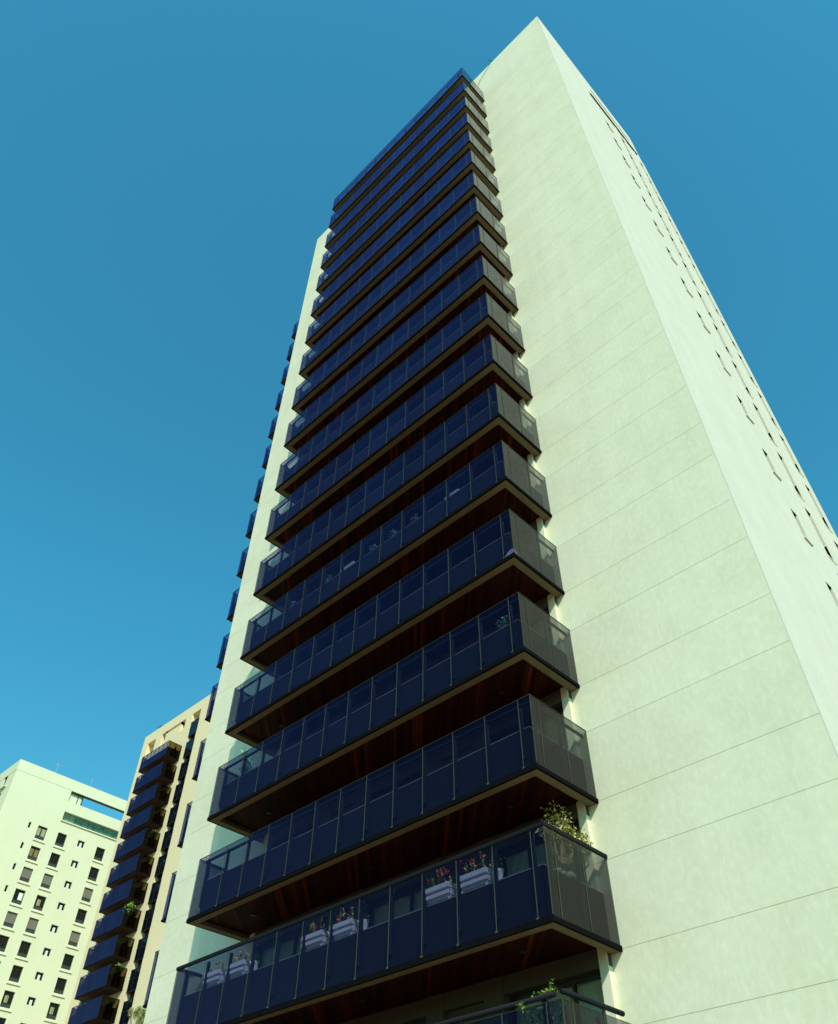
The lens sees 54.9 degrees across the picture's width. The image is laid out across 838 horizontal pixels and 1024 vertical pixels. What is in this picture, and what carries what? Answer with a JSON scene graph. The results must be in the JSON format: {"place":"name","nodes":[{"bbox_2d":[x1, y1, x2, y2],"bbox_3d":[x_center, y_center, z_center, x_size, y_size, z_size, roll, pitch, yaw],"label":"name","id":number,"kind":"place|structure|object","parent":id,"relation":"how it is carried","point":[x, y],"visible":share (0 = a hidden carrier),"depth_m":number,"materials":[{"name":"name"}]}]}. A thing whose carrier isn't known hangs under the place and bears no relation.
{"place":"outdoors","nodes":[
{"label":"outdoors","id":0,"kind":"place"},
{"bbox_2d":[64,694,210,1023],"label":"cream tower","id":1,"kind":"structure","parent":0,"point":[144,863],"depth_m":95.32,"materials":[{"name":"beige paint"}]},
{"bbox_2d":[123,901,135,911],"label":"hanging bush","id":2,"kind":"object","parent":1,"relation":"hanging from","point":[130,904],"visible":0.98,"depth_m":91.87,"materials":[{"name":"green plant"}]},
{"bbox_2d":[127,1005,145,1023],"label":"climbing vine","id":3,"kind":"object","parent":1,"relation":"attached to","point":[140,1012],"visible":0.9,"depth_m":81.92,"materials":[{"name":"green plant"}]},
{"bbox_2d":[0,0,837,820],"label":"sky","id":4,"kind":"structure","parent":0,"point":[172,172],"materials":[{"name":"blue"}]},
{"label":"pavement","id":5,"kind":"structure","parent":0,"visible":0},
{"bbox_2d":[0,759,126,1023],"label":"apartment tower","id":6,"kind":"structure","parent":5,"relation":"on","point":[57,842],"depth_m":115.37,"materials":[{"name":"white paint"}]},
{"bbox_2d":[0,1015,9,1023],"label":"window","id":7,"kind":"structure","parent":6,"relation":"in","point":[2,1021],"depth_m":103.08,"materials":[{"name":"black"}]},
{"bbox_2d":[0,934,12,955],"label":"window","id":8,"kind":"structure","parent":6,"relation":"in","point":[3,939],"depth_m":107.57,"materials":[{"name":"black glass"}]},
{"bbox_2d":[0,989,18,1011],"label":"window","id":9,"kind":"structure","parent":6,"relation":"in","point":[7,998],"depth_m":104.56,"materials":[{"name":"black glass"}]},
{"bbox_2d":[1,911,20,930],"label":"window","id":10,"kind":"structure","parent":6,"relation":"in","point":[10,918],"depth_m":109.48,"materials":[{"name":"black glass"}]},
{"bbox_2d":[6,964,26,985],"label":"window","id":11,"kind":"structure","parent":6,"relation":"in","point":[16,971],"depth_m":106.74,"materials":[{"name":"black glass"}]},
{"bbox_2d":[9,888,28,907],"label":"window","id":12,"kind":"structure","parent":6,"relation":"in","point":[18,896],"depth_m":111.67,"materials":[{"name":"black glass"}]},
{"bbox_2d":[15,940,34,960],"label":"window","id":13,"kind":"structure","parent":6,"relation":"in","point":[24,947],"depth_m":108.90,"materials":[{"name":"black glass"}]},
{"bbox_2d":[17,867,35,885],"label":"window","id":14,"kind":"structure","parent":6,"relation":"in","point":[25,876],"depth_m":113.83,"materials":[{"name":"black"}]},
{"bbox_2d":[26,997,34,1005],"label":"small window","id":15,"kind":"structure","parent":6,"relation":"in","point":[30,1001],"depth_m":106.37,"materials":[{"name":"white glass"}]},
{"bbox_2d":[23,918,41,937],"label":"window","id":16,"kind":"structure","parent":6,"relation":"in","point":[32,923],"depth_m":111.04,"materials":[{"name":"black"}]},
{"bbox_2d":[25,846,43,863],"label":"window","id":17,"kind":"structure","parent":6,"relation":"in","point":[33,853],"depth_m":116.06,"materials":[{"name":"black"}]},
{"bbox_2d":[35,972,42,980],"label":"small window","id":18,"kind":"structure","parent":6,"relation":"in","point":[38,976],"depth_m":108.55,"materials":[{"name":"white glass"}]},
{"bbox_2d":[31,894,49,913],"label":"window","id":19,"kind":"structure","parent":6,"relation":"in","point":[39,902],"depth_m":113.26,"materials":[{"name":"black glass"}]},
{"bbox_2d":[33,826,50,843],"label":"window","id":20,"kind":"structure","parent":6,"relation":"in","point":[41,831],"depth_m":118.21,"materials":[{"name":"beige"}]},
{"bbox_2d":[42,948,50,955],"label":"small window","id":21,"kind":"structure","parent":6,"relation":"in","point":[46,952],"depth_m":110.77,"materials":[{"name":"white glass"}]},
{"bbox_2d":[38,873,56,891],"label":"window","id":22,"kind":"structure","parent":6,"relation":"in","point":[47,879],"depth_m":115.41,"materials":[{"name":"black glass"}]},
{"bbox_2d":[44,1002,62,1023],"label":"window","id":23,"kind":"structure","parent":6,"relation":"in","point":[53,1008],"depth_m":107.63,"materials":[{"name":"black glass"}]},
{"bbox_2d":[50,925,57,932],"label":"small window","id":24,"kind":"structure","parent":6,"relation":"in","point":[53,928],"depth_m":112.90,"materials":[{"name":"white glass"}]},
{"bbox_2d":[46,853,62,870],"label":"window","id":25,"kind":"structure","parent":6,"relation":"in","point":[54,858],"depth_m":117.60,"materials":[{"name":"black glass"}]},
{"bbox_2d":[57,903,64,909],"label":"small window","id":26,"kind":"structure","parent":6,"relation":"in","point":[60,906],"depth_m":115.07,"materials":[{"name":"white glass"}]},
{"bbox_2d":[53,833,69,849],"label":"window","id":27,"kind":"structure","parent":6,"relation":"in","point":[60,839],"depth_m":119.80,"materials":[{"name":"black glass"}]},
{"bbox_2d":[52,976,70,997],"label":"window","id":28,"kind":"structure","parent":6,"relation":"in","point":[60,984],"depth_m":109.80,"materials":[{"name":"black glass"}]},
{"bbox_2d":[64,881,71,888],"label":"small window","id":29,"kind":"structure","parent":6,"relation":"in","point":[67,884],"depth_m":117.26,"materials":[{"name":"white glass"}]},
{"bbox_2d":[59,954,76,973],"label":"window","id":30,"kind":"structure","parent":6,"relation":"in","point":[67,961],"depth_m":111.98,"materials":[{"name":"black glass"}]},
{"bbox_2d":[71,860,77,867],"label":"small window","id":31,"kind":"structure","parent":6,"relation":"in","point":[74,864],"depth_m":119.47,"materials":[{"name":"white glass"}]},
{"bbox_2d":[66,930,83,949],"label":"window","id":32,"kind":"structure","parent":6,"relation":"in","point":[74,937],"depth_m":114.12,"materials":[{"name":"black"}]},
{"bbox_2d":[77,841,83,847],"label":"small window","id":33,"kind":"structure","parent":6,"relation":"in","point":[80,844],"depth_m":121.62,"materials":[{"name":"white"}]},
{"bbox_2d":[73,909,89,927],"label":"window","id":34,"kind":"structure","parent":6,"relation":"in","point":[80,917],"depth_m":116.37,"materials":[{"name":"black glass"}]},
{"bbox_2d":[80,888,95,905],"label":"window","id":35,"kind":"structure","parent":6,"relation":"in","point":[87,893],"depth_m":118.49,"materials":[{"name":"black"}]},
{"bbox_2d":[86,867,101,884],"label":"window","id":36,"kind":"structure","parent":6,"relation":"in","point":[93,873],"depth_m":120.70,"materials":[{"name":"black glass"}]},
{"bbox_2d":[92,847,107,863],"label":"window","id":37,"kind":"structure","parent":6,"relation":"in","point":[99,853],"depth_m":122.90,"materials":[{"name":"black glass"}]},
{"bbox_2d":[142,17,837,1023],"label":"apartment tower","id":38,"kind":"structure","parent":5,"relation":"on","point":[538,521],"depth_m":21.93,"materials":[{"name":"beige"}]},
{"bbox_2d":[516,978,558,1012],"bbox_3d":[2.055,8.649,13.762,1.119,1.008,0.425,-35,-56,29],"label":"trailing plant","id":39,"kind":"object","parent":38,"relation":"hanging from","point":[550,989],"visible":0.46,"depth_m":13.90,"materials":[{"name":"green plant"}]},
{"bbox_2d":[511,973,604,1013],"bbox_3d":[2.821,10.320,15.348,2.400,2.360,0.205,-35,-56,29],"label":"balcony door","id":40,"kind":"structure","parent":38,"relation":"in","point":[573,983],"depth_m":15.93,"materials":[{"name":"black glass"}]},
{"bbox_2d":[540,800,593,845],"bbox_3d":[2.982,6.877,16.700,0.715,1.812,1.590,-35,-56,29],"label":"balcony tree","id":41,"kind":"object","parent":38,"relation":"on","point":[565,822],"visible":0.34,"depth_m":17.00,"materials":[{"name":"green plant"}]},
{"bbox_2d":[564,824,580,839],"bbox_3d":[2.843,8.260,17.517,2.400,2.344,0.205,-35,-56,29],"label":"balcony door","id":42,"kind":"structure","parent":38,"relation":"in","point":[577,826],"depth_m":17.85,"materials":[{"name":"black"}]},
{"bbox_2d":[737,396,754,423],"bbox_3d":[11.731,-3.707,29.273,0.250,1.350,0.540,-35,-56,29],"label":"side window","id":43,"kind":"structure","parent":38,"relation":"in","point":[749,418],"depth_m":28.79,"materials":[{"name":"black"}]},
{"bbox_2d":[753,404,777,446],"bbox_3d":[13.286,-3.397,31.261,0.200,2.370,0.620,-35,-56,29],"label":"side window","id":44,"kind":"structure","parent":38,"relation":"in","point":[756,408],"depth_m":30.96,"materials":[{"name":"black"}]},
{"bbox_2d":[762,449,781,480],"bbox_3d":[11.708,-1.590,27.043,0.250,1.350,0.540,-35,-56,29],"label":"side window","id":45,"kind":"structure","parent":38,"relation":"in","point":[765,453],"depth_m":26.57,"materials":[{"name":"black"}]},
{"bbox_2d":[777,452,804,501],"bbox_3d":[13.263,-1.280,29.031,0.200,2.370,0.620,-35,-56,29],"label":"side window","id":46,"kind":"structure","parent":38,"relation":"in","point":[795,487],"depth_m":28.67,"materials":[{"name":"black"}]},
{"bbox_2d":[780,436,803,477],"bbox_3d":[14.800,-2.263,32.323,0.200,2.370,0.620,-35,-56,29],"label":"side window","id":47,"kind":"structure","parent":38,"relation":"in","point":[780,436],"depth_m":31.96,"materials":[{"name":"black"}]},
{"bbox_2d":[790,508,813,546],"bbox_3d":[11.687,0.486,24.857,0.250,1.350,0.540,-35,-56,29],"label":"side window","id":48,"kind":"structure","parent":38,"relation":"in","point":[794,514],"depth_m":24.37,"materials":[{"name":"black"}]},
{"bbox_2d":[805,485,832,533],"bbox_3d":[14.778,-0.146,30.093,0.200,2.370,0.620,-35,-56,29],"label":"side window","id":49,"kind":"structure","parent":38,"relation":"in","point":[805,485],"depth_m":29.74,"materials":[{"name":"black"}]},
{"bbox_2d":[804,507,836,564],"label":"side window","id":50,"kind":"structure","parent":38,"relation":"in","point":[808,513],"depth_m":26.50,"materials":[{"name":"black"}]}
]}

